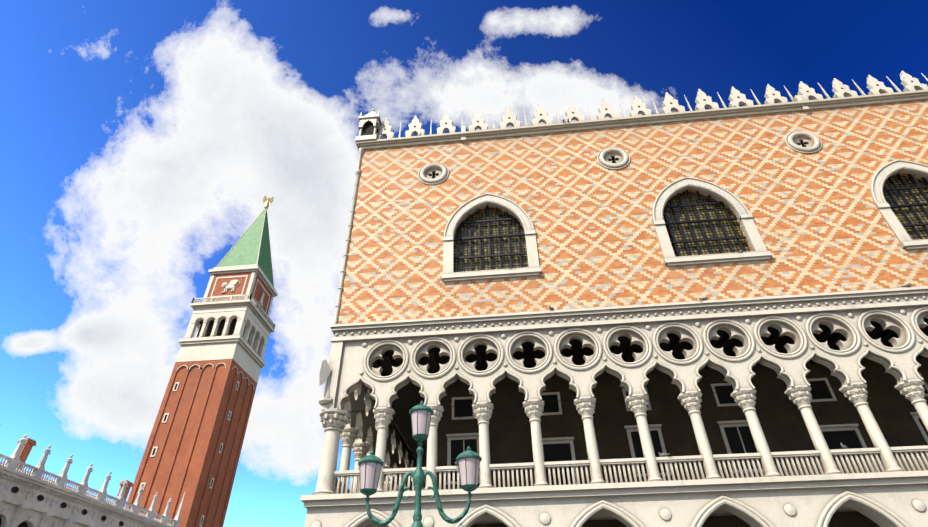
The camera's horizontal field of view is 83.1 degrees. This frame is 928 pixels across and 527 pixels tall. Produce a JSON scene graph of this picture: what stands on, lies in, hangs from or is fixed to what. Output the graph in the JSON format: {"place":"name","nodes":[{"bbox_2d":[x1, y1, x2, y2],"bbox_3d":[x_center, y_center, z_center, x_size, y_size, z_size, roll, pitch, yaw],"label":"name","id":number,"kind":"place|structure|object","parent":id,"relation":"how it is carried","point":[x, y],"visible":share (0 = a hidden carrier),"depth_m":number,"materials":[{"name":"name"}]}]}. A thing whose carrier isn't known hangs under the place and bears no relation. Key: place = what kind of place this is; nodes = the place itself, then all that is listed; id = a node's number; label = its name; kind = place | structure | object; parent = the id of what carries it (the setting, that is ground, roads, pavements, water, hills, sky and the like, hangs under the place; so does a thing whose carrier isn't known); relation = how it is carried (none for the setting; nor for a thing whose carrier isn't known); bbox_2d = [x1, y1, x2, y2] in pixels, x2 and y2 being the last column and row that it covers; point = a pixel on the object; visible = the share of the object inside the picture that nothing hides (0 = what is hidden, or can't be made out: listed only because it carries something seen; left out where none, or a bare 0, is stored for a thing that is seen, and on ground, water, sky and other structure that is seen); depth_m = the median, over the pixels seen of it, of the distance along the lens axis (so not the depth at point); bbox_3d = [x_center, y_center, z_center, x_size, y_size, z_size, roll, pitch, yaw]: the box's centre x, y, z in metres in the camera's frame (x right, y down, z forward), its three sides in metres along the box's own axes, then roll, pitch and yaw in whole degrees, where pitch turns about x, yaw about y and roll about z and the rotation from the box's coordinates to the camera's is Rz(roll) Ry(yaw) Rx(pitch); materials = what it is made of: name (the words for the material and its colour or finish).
{"place":"outdoors","nodes":[
{"label":"outdoors","id":0,"kind":"place"},
{"bbox_2d":[0,424,185,526],"bbox_3d":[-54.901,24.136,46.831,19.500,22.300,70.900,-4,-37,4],"label":"biblioteca marciana","id":1,"kind":"structure","parent":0,"point":[35,498],"depth_m":58.15,"materials":[{"name":"stone"}]},
{"bbox_2d":[125,196,277,526],"bbox_3d":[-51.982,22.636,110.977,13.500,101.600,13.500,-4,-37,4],"label":"bell tower","id":2,"kind":"structure","parent":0,"point":[195,443],"depth_m":103.87,"materials":[{"name":"brick"}]},
{"bbox_2d":[358,401,481,526],"bbox_3d":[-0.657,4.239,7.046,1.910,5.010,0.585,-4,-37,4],"label":"street lamp","id":3,"kind":"object","parent":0,"point":[421,414],"visible":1,"depth_m":7.75,"materials":[{"name":"green metal"}]},
{"bbox_2d":[0,0,927,526],"label":"sky","id":4,"kind":"structure","parent":0,"point":[141,140],"materials":[{"name":"blue"}]},
{"bbox_2d":[300,71,927,526],"bbox_3d":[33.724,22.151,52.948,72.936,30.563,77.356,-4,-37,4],"label":"palace","id":5,"kind":"structure","parent":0,"point":[772,371],"depth_m":24.27,"materials":[{"name":"brick"}]},
{"bbox_2d":[419,106,910,465],"bbox_3d":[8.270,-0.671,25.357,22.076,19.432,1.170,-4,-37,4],"label":"pigeons","id":6,"kind":"object","parent":5,"relation":"on","point":[665,454],"visible":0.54,"depth_m":22.45,"materials":[{"name":"grey"}]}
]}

